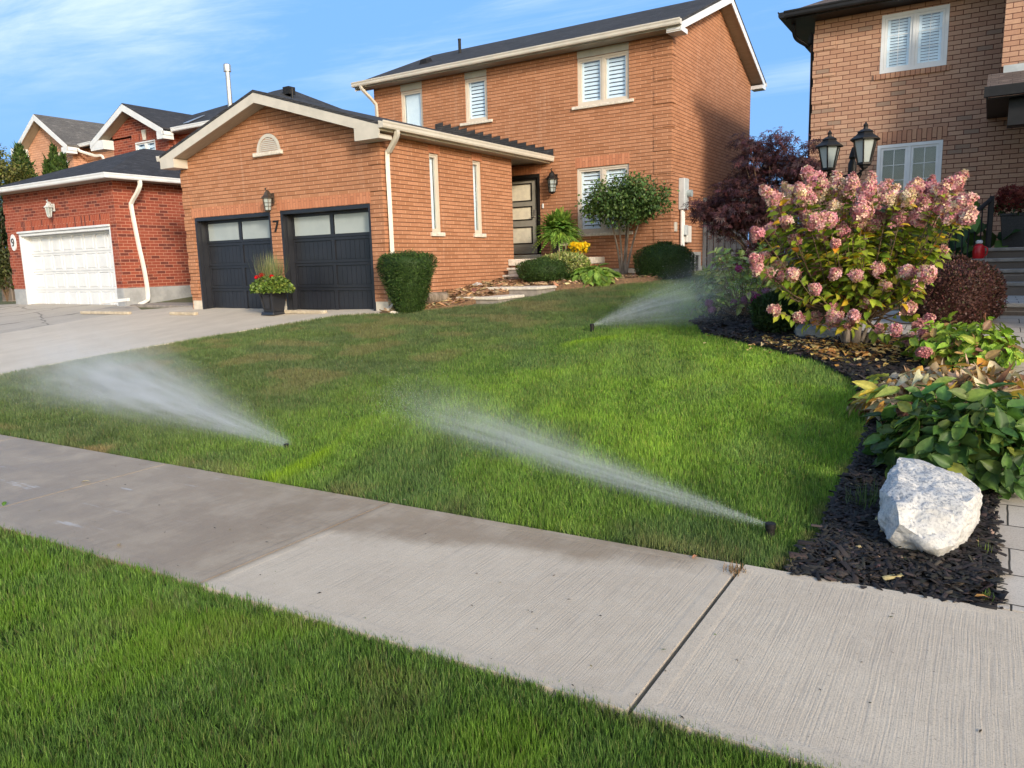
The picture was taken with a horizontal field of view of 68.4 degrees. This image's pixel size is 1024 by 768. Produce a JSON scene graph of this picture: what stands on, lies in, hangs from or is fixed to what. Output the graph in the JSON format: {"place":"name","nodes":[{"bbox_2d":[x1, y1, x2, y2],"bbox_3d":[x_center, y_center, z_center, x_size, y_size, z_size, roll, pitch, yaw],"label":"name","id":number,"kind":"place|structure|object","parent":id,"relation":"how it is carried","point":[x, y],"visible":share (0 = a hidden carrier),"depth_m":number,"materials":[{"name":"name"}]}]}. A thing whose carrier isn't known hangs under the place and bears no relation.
{"place":"outdoors","nodes":[
{"label":"outdoors","id":0,"kind":"place"},
{"bbox_2d":[0,304,140,332],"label":"driveway","id":1,"kind":"structure","parent":0,"point":[15,317],"depth_m":19.16,"materials":[{"name":"grey concrete"}]},
{"bbox_2d":[80,311,131,314],"bbox_3d":[-9.811,-1.722,18.186,1.853,0.070,0.100,3,10,28],"label":"timber block","id":2,"kind":"object","parent":1,"relation":"on","point":[107,312],"depth_m":18.09,"materials":[{"name":"beige wood"}]},
{"bbox_2d":[101,298,129,303],"bbox_3d":[-9.978,-2.088,18.973,1.075,0.149,0.078,4,11,29],"label":"downspout extension","id":3,"kind":"object","parent":1,"relation":"on","point":[115,301],"visible":1,"depth_m":18.92,"materials":[{"name":"white plastic"}]},
{"bbox_2d":[0,307,380,375],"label":"driveway","id":4,"kind":"structure","parent":0,"point":[145,328],"depth_m":14.66,"materials":[{"name":"concrete"}]},
{"bbox_2d":[169,312,197,314],"bbox_3d":[-7.330,-1.576,16.828,0.842,0.070,0.100,3,10,28],"label":"timber block","id":5,"kind":"object","parent":4,"relation":"on","point":[183,313],"depth_m":16.75,"materials":[{"name":"beige wood"}]},
{"bbox_2d":[248,250,294,314],"bbox_3d":[-4.951,-2.115,15.529,0.900,1.371,0.996,-8,11,-33],"label":"tall planter","id":6,"kind":"object","parent":4,"relation":"on","point":[271,286],"visible":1,"depth_m":15.45,"materials":[{"name":"black paint"}]},
{"bbox_2d":[284,310,326,313],"bbox_3d":[-4.250,-1.483,15.502,1.096,0.070,0.100,3,10,28],"label":"timber block","id":7,"kind":"object","parent":4,"relation":"on","point":[305,311],"depth_m":15.44,"materials":[{"name":"beige wood"}]},
{"bbox_2d":[0,0,821,252],"label":"sky","id":8,"kind":"structure","parent":0,"point":[80,60],"materials":[{"name":"blue"}]},
{"bbox_2d":[0,522,840,767],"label":"verge grass","id":9,"kind":"structure","parent":0,"point":[476,736],"depth_m":2.86,"materials":[{"name":"green plant"}]},
{"bbox_2d":[0,266,995,767],"bbox_3d":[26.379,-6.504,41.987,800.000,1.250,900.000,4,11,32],"label":"ground","id":10,"kind":"structure","parent":0,"point":[2,302],"depth_m":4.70,"materials":[{"name":"green plant"}]},
{"bbox_2d":[0,175,9,288],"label":"leafy shrub","id":11,"kind":"object","parent":10,"relation":"on","point":[3,237],"visible":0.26,"depth_m":24.52,"materials":[{"name":"green plant"}]},
{"bbox_2d":[0,246,13,301],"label":"leafy shrub","id":12,"kind":"object","parent":10,"relation":"on","point":[6,274],"visible":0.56,"depth_m":24.00,"materials":[{"name":"green plant"}]},
{"bbox_2d":[1,281,15,300],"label":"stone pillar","id":13,"kind":"structure","parent":10,"relation":"on","point":[11,297],"depth_m":24.24,"materials":[{"name":"beige stone"}]},
{"bbox_2d":[0,144,36,244],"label":"conifer trees","id":14,"kind":"object","parent":10,"relation":"on","point":[12,173],"visible":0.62,"depth_m":26.72,"materials":[{"name":"green plant"}]},
{"bbox_2d":[4,141,38,215],"bbox_3d":[-18.177,-7.387,28.056,1.712,3.387,1.766,-2,9,-2],"label":"arborvitae","id":15,"kind":"object","parent":10,"relation":"on","point":[19,149],"visible":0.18,"depth_m":27.76,"materials":[{"name":"green plant"}]},
{"bbox_2d":[41,153,50,174],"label":"arborvitae","id":16,"kind":"object","parent":10,"relation":"on","point":[46,167],"visible":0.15,"depth_m":27.68,"materials":[{"name":"green plant"}]},
{"bbox_2d":[42,141,58,172],"bbox_3d":[-16.872,-7.609,27.877,0.996,3.000,1.049,-7,11,-30],"label":"arborvitae","id":17,"kind":"object","parent":10,"relation":"on","point":[53,156],"visible":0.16,"depth_m":27.67,"materials":[{"name":"green plant"}]},
{"bbox_2d":[54,150,69,170],"bbox_3d":[-16.221,-7.279,27.517,0.910,2.428,0.877,-7,11,-30],"label":"arborvitae","id":18,"kind":"object","parent":10,"relation":"on","point":[62,161],"visible":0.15,"depth_m":27.26,"materials":[{"name":"green plant"}]},
{"bbox_2d":[11,114,113,175],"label":"brick house","id":19,"kind":"structure","parent":10,"relation":"on","point":[72,138],"depth_m":31.96,"materials":[{"name":"orange brick"}]},
{"bbox_2d":[130,302,192,307],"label":"stone kerb","id":20,"kind":"structure","parent":10,"relation":"on","point":[169,304],"depth_m":19.27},
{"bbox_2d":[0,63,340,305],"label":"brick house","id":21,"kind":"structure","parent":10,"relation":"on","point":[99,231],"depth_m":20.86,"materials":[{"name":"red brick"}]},
{"bbox_2d":[19,226,117,305],"bbox_3d":[-12.338,-3.200,21.127,4.694,2.157,0.300,4,11,32],"label":"garage door","id":22,"kind":"structure","parent":21,"relation":"in","point":[76,267],"depth_m":21.32,"materials":[{"name":"white metal"}]},
{"bbox_2d":[135,139,155,149],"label":"window","id":23,"kind":"structure","parent":21,"relation":"in","point":[150,145],"depth_m":25.52,"materials":[{"name":"white glass"}]},
{"bbox_2d":[376,249,439,313],"bbox_3d":[-1.964,-1.948,14.276,1.158,1.269,1.192,-6,10,-25],"label":"clipped yew","id":24,"kind":"object","parent":10,"relation":"on","point":[407,276],"visible":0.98,"depth_m":14.00,"materials":[{"name":"green plant"}]},
{"bbox_2d":[156,0,766,311],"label":"brick house","id":25,"kind":"structure","parent":10,"relation":"on","point":[467,166],"depth_m":17.49,"materials":[{"name":"brick"}]},
{"bbox_2d":[194,212,273,308],"bbox_3d":[-6.116,-2.701,16.946,2.552,2.127,0.275,4,11,32],"label":"garage door","id":26,"kind":"structure","parent":25,"relation":"in","point":[227,245],"depth_m":17.20,"materials":[{"name":"black paint"}]},
{"bbox_2d":[280,203,375,310],"bbox_3d":[-3.703,-2.525,15.458,2.518,2.127,0.275,4,11,32],"label":"garage door","id":27,"kind":"structure","parent":25,"relation":"in","point":[329,258],"depth_m":15.59,"materials":[{"name":"black paint"}]},
{"bbox_2d":[401,89,422,125],"bbox_3d":[-2.725,-7.435,21.200,0.870,1.635,0.195,4,11,32],"label":"window","id":28,"kind":"structure","parent":25,"relation":"in","point":[412,107],"depth_m":21.17,"materials":[{"name":"white glass"}]},
{"bbox_2d":[429,153,444,235],"bbox_3d":[-1.666,-3.957,15.727,0.280,1.730,0.452,4,11,32],"label":"window","id":29,"kind":"structure","parent":25,"relation":"in","point":[433,160],"depth_m":15.80,"materials":[{"name":"beige plastic"}]},
{"bbox_2d":[460,76,492,126],"bbox_3d":[-0.910,-7.513,19.988,1.030,1.228,0.285,4,11,32],"label":"window","id":30,"kind":"structure","parent":25,"relation":"in","point":[475,88],"depth_m":20.04,"materials":[{"name":"beige plastic"}]},
{"bbox_2d":[473,161,486,236],"bbox_3d":[-0.842,-4.192,17.035,0.280,1.730,0.457,4,11,32],"label":"window","id":31,"kind":"structure","parent":25,"relation":"in","point":[476,165],"depth_m":17.11,"materials":[{"name":"beige plastic"}]},
{"bbox_2d":[512,174,541,258],"bbox_3d":[0.264,-4.347,19.706,1.155,2.138,0.260,4,11,32],"label":"front door","id":32,"kind":"structure","parent":25,"relation":"in","point":[525,188],"depth_m":19.70,"materials":[{"name":"black wood"}]},
{"bbox_2d":[572,50,633,109],"bbox_3d":[2.202,-7.286,18.068,1.615,1.228,0.285,4,11,32],"label":"window","id":33,"kind":"structure","parent":25,"relation":"in","point":[603,80],"depth_m":18.06,"materials":[{"name":"beige plastic"}]},
{"bbox_2d":[573,164,632,236],"bbox_3d":[2.258,-4.517,18.530,1.611,1.712,0.285,4,11,32],"label":"window","id":34,"kind":"structure","parent":25,"relation":"in","point":[583,174],"depth_m":18.65,"materials":[{"name":"beige plastic"}]},
{"bbox_2d":[690,252,700,270],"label":"basement window","id":35,"kind":"structure","parent":25,"relation":"in","point":[697,254],"depth_m":19.43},
{"bbox_2d":[456,285,556,303],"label":"stone terrace","id":36,"kind":"structure","parent":10,"relation":"on","point":[515,292],"depth_m":15.40,"materials":[{"name":"stone"}]},
{"bbox_2d":[379,273,663,313],"bbox_3d":[0.796,-1.932,16.098,3.960,0.634,6.450,4,11,32],"label":"mulch bed","id":37,"kind":"object","parent":10,"relation":"on","point":[626,280],"visible":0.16,"depth_m":15.99,"materials":[{"name":"brown wood"}]},
{"bbox_2d":[424,292,448,303],"bbox_3d":[-1.513,-1.715,14.987,0.231,0.230,0.517,7,13,43],"label":"rock","id":38,"kind":"object","parent":37,"relation":"on","point":[435,297],"visible":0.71,"depth_m":14.89,"materials":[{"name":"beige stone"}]},
{"bbox_2d":[515,256,570,281],"bbox_3d":[0.731,-2.488,16.749,1.359,0.804,1.164,4,11,32],"label":"clipped yew","id":39,"kind":"object","parent":37,"relation":"on","point":[543,268],"visible":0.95,"depth_m":16.38,"materials":[{"name":"green plant"}]},
{"bbox_2d":[539,248,591,272],"bbox_3d":[1.178,-2.569,16.911,1.320,0.978,1.033,4,11,32],"label":"variegated bush","id":40,"kind":"object","parent":37,"relation":"on","point":[575,263],"visible":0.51,"depth_m":16.54,"materials":[{"name":"green plant"}]},
{"bbox_2d":[565,263,621,286],"bbox_3d":[1.785,-2.351,16.418,1.363,0.554,1.184,4,11,32],"label":"hosta","id":41,"kind":"object","parent":37,"relation":"on","point":[600,276],"visible":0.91,"depth_m":16.11,"materials":[{"name":"green plant"}]},
{"bbox_2d":[575,170,679,274],"bbox_3d":[2.639,-3.729,17.394,2.310,2.424,1.688,10,15,52],"label":"standard tree","id":42,"kind":"object","parent":37,"relation":"on","point":[625,203],"visible":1,"depth_m":17.11,"materials":[{"name":"green plant"}]},
{"bbox_2d":[632,240,697,279],"bbox_3d":[3.342,-2.671,16.484,1.452,1.018,1.288,4,11,32],"label":"clipped yew","id":43,"kind":"object","parent":37,"relation":"on","point":[662,259],"visible":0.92,"depth_m":16.12,"materials":[{"name":"green plant"}]},
{"bbox_2d":[502,257,604,279],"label":"porch steps","id":44,"kind":"structure","parent":10,"relation":"on","point":[513,274],"depth_m":18.02,"materials":[{"name":"concrete"}]},
{"bbox_2d":[532,206,585,256],"bbox_3d":[1.115,-3.622,17.951,1.341,1.220,1.448,4,11,32],"label":"potted fern","id":45,"kind":"object","parent":44,"relation":"on","point":[558,229],"visible":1,"depth_m":17.68,"materials":[{"name":"green plant"}]},
{"bbox_2d":[559,240,569,256],"bbox_3d":[1.229,-3.177,17.688,0.220,0.419,0.220,4,11,32],"label":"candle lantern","id":46,"kind":"object","parent":44,"relation":"on","point":[563,244],"visible":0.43,"depth_m":17.62,"materials":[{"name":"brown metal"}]},
{"bbox_2d":[567,241,590,253],"bbox_3d":[1.539,-3.133,17.524,0.607,0.368,0.599,4,11,32],"label":"potted chrysanthemum","id":47,"kind":"object","parent":44,"relation":"on","point":[581,247],"visible":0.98,"depth_m":17.35,"materials":[{"name":"plant"}]},
{"bbox_2d":[590,324,593,332],"bbox_3d":[1.156,-0.793,10.881,0.068,0.158,0.068,4,11,32],"label":"sprinkler head","id":48,"kind":"object","parent":10,"relation":"on","point":[591,327],"visible":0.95,"depth_m":10.85},
{"bbox_2d":[595,234,761,326],"bbox_3d":[2.441,-0.895,10.845,2.427,3.026,2.764,-21,8,4],"label":"water spray","id":49,"kind":"object","parent":48,"relation":"attached to","point":[687,301],"visible":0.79,"depth_m":10.78,"materials":[{"name":"white liquid"}]},
{"bbox_2d":[702,197,801,269],"bbox_3d":[6.264,-3.699,18.947,2.955,2.100,0.150,4,11,32],"label":"board fence","id":50,"kind":"object","parent":10,"relation":"on","point":[717,245],"visible":0.09,"depth_m":19.57,"materials":[{"name":"brown wood"}]},
{"bbox_2d":[681,126,837,287],"bbox_3d":[4.544,-3.184,13.959,2.872,2.878,1.703,4,11,32],"label":"purple maple","id":51,"kind":"object","parent":10,"relation":"on","point":[737,215],"visible":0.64,"depth_m":13.62,"materials":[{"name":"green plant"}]},
{"bbox_2d":[765,521,775,543],"bbox_3d":[1.450,0.842,4.234,0.059,0.134,0.059,4,11,32],"label":"sprinkler head","id":52,"kind":"object","parent":10,"relation":"on","point":[770,526],"visible":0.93,"depth_m":4.21},
{"bbox_2d":[377,369,762,522],"bbox_3d":[0.086,0.658,5.972,1.751,1.998,4.423,-9,14,-37],"label":"water spray","id":53,"kind":"object","parent":52,"relation":"attached to","point":[577,459],"visible":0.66,"depth_m":5.46,"materials":[{"name":"white liquid"}]},
{"bbox_2d":[815,122,879,215],"bbox_3d":[4.157,-1.916,9.470,0.346,2.570,1.036,-3,9,-12],"label":"lamp post","id":54,"kind":"object","parent":10,"relation":"on","point":[863,141],"visible":0.66,"depth_m":9.26,"materials":[{"name":"black metal"}]},
{"bbox_2d":[688,296,1012,609],"bbox_3d":[3.679,-0.179,8.095,3.001,1.057,10.015,0,9,10],"label":"mulch bed","id":55,"kind":"object","parent":10,"relation":"on","point":[881,581],"visible":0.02,"depth_m":4.00,"materials":[{"name":"black wood"}]},
{"bbox_2d":[688,241,781,316],"bbox_3d":[3.392,-1.526,11.039,1.571,1.116,1.300,4,11,32],"label":"mophead hydrangea","id":56,"kind":"object","parent":55,"relation":"on","point":[747,297],"visible":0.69,"depth_m":10.84,"materials":[{"name":"green plant"}]},
{"bbox_2d":[746,289,812,332],"bbox_3d":[3.512,-0.941,9.758,0.903,0.704,0.836,4,11,32],"label":"boxwood","id":57,"kind":"object","parent":55,"relation":"on","point":[761,317],"visible":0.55,"depth_m":9.58,"materials":[{"name":"green plant"}]},
{"bbox_2d":[793,324,842,337],"bbox_3d":[3.820,-0.647,9.415,0.634,0.214,0.521,4,11,32],"label":"grey rock","id":58,"kind":"object","parent":55,"relation":"on","point":[810,330],"visible":0.3,"depth_m":9.23,"materials":[{"name":"stone"}]},
{"bbox_2d":[745,332,950,370],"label":"leaf litter","id":59,"kind":"object","parent":55,"relation":"on","point":[854,346],"visible":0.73,"depth_m":8.34,"materials":[{"name":"brown plant"}]},
{"bbox_2d":[845,475,879,509],"bbox_3d":[2.111,0.639,4.474,0.278,0.216,0.304,-5,10,-21],"label":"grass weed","id":60,"kind":"object","parent":55,"relation":"on","point":[865,498],"depth_m":4.48,"materials":[{"name":"green plant"}]},
{"bbox_2d":[748,164,979,347],"bbox_3d":[3.879,-1.405,8.430,2.255,2.124,1.560,4,11,32],"label":"panicle hydrangea","id":61,"kind":"object","parent":55,"relation":"on","point":[854,288],"visible":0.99,"depth_m":8.20,"materials":[{"name":"pink plant"}]},
{"bbox_2d":[877,457,982,557],"bbox_3d":[2.252,0.712,4.072,0.484,0.478,0.680,4,11,32],"label":"white rock","id":62,"kind":"object","parent":55,"relation":"on","point":[929,508],"visible":0.92,"depth_m":3.91,"materials":[{"name":"stone"}]},
{"bbox_2d":[846,353,1023,424],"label":"withered hosta","id":63,"kind":"object","parent":55,"relation":"on","point":[872,395],"visible":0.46,"depth_m":5.84,"materials":[{"name":"yellow plant"}]},
{"bbox_2d":[860,376,1023,499],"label":"hosta","id":64,"kind":"object","parent":55,"relation":"on","point":[977,437],"visible":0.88,"depth_m":4.55,"materials":[{"name":"green plant"}]},
{"bbox_2d":[896,311,1023,370],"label":"mophead hydrangea","id":65,"kind":"object","parent":55,"relation":"on","point":[946,342],"visible":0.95,"depth_m":7.30,"materials":[{"name":"green plant"}]},
{"bbox_2d":[982,589,993,599],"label":"grass weed","id":66,"kind":"object","parent":55,"relation":"on","point":[985,593],"depth_m":3.46,"materials":[{"name":"green plant"}]},
{"bbox_2d":[778,0,1023,268],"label":"brick house","id":67,"kind":"structure","parent":10,"relation":"on","point":[924,89],"depth_m":14.88,"materials":[{"name":"brown brick"}]},
{"bbox_2d":[876,140,942,190],"bbox_3d":[8.052,-4.305,15.306,1.273,1.225,0.195,4,11,32],"label":"window","id":68,"kind":"structure","parent":67,"relation":"in","point":[903,162],"depth_m":15.25,"materials":[{"name":"white glass"}]},
{"bbox_2d":[879,4,949,73],"bbox_3d":[7.960,-6.789,14.918,1.280,1.215,0.195,4,11,32],"label":"window","id":69,"kind":"structure","parent":67,"relation":"in","point":[913,39],"depth_m":14.86,"materials":[{"name":"white glass"}]},
{"bbox_2d":[854,201,1020,264],"bbox_3d":[7.162,-2.271,12.903,2.578,1.913,1.909,4,11,32],"label":"leaf plant","id":70,"kind":"object","parent":10,"relation":"on","point":[976,227],"visible":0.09,"depth_m":12.30,"materials":[{"name":"green plant"}]},
{"bbox_2d":[903,250,1008,323],"bbox_3d":[5.605,-1.198,9.543,1.184,0.977,1.102,4,11,32],"label":"barberry","id":71,"kind":"object","parent":10,"relation":"on","point":[970,290],"visible":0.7,"depth_m":9.18,"materials":[{"name":"purple plant"}]},
{"bbox_2d":[972,247,1023,315],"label":"entrance steps","id":72,"kind":"structure","parent":10,"relation":"on","point":[1009,261],"depth_m":11.48,"materials":[{"name":"concrete"}]},
{"bbox_2d":[936,196,994,259],"bbox_3d":[7.131,-2.182,11.880,1.679,1.560,0.100,-8,11,-34],"label":"stair railing","id":73,"kind":"object","parent":72,"relation":"on","point":[989,202],"visible":0.31,"depth_m":12.15,"materials":[{"name":"black metal"}]},
{"bbox_2d":[972,240,987,258],"bbox_3d":[7.449,-2.147,12.017,0.182,0.290,0.182,-4,9,-13],"label":"watering can","id":74,"kind":"object","parent":72,"relation":"on","point":[978,251],"visible":1,"depth_m":11.96,"materials":[{"name":"red plastic"}]},
{"bbox_2d":[993,184,1023,246],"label":"woven planter","id":75,"kind":"object","parent":72,"relation":"on","point":[1011,222],"visible":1,"depth_m":12.12,"materials":[{"name":"plastic"}]},
{"bbox_2d":[0,435,1023,767],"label":"sidewalk","id":76,"kind":"structure","parent":0,"point":[916,681],"depth_m":3.48,"materials":[{"name":"concrete"}]},
{"bbox_2d":[38,464,981,731],"bbox_3d":[-0.388,0.976,3.992,7.766,0.006,1.420,4,11,32],"label":"walk debris","id":77,"kind":"object","parent":76,"relation":"on","point":[528,610],"visible":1,"depth_m":3.36,"materials":[{"name":"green plant"}]},
{"bbox_2d":[723,560,746,577],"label":"grass weed","id":78,"kind":"object","parent":76,"relation":"on","point":[733,569],"depth_m":3.87,"materials":[{"name":"brown plant"}]},
{"bbox_2d":[862,311,1023,612],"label":"paver path","id":79,"kind":"structure","parent":0,"point":[1011,516],"depth_m":4.09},
{"bbox_3d":[-1.962,0.558,6.560,0.041,0.078,0.041,4,11,32],"label":"sprinkler head","id":80,"kind":"object","parent":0,"visible":0},
{"bbox_2d":[0,313,283,442],"bbox_3d":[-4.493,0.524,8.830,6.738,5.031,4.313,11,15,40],"label":"water spray","id":81,"kind":"object","parent":80,"relation":"attached to","point":[132,389],"visible":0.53,"depth_m":8.55,"materials":[{"name":"white liquid"}]}
]}

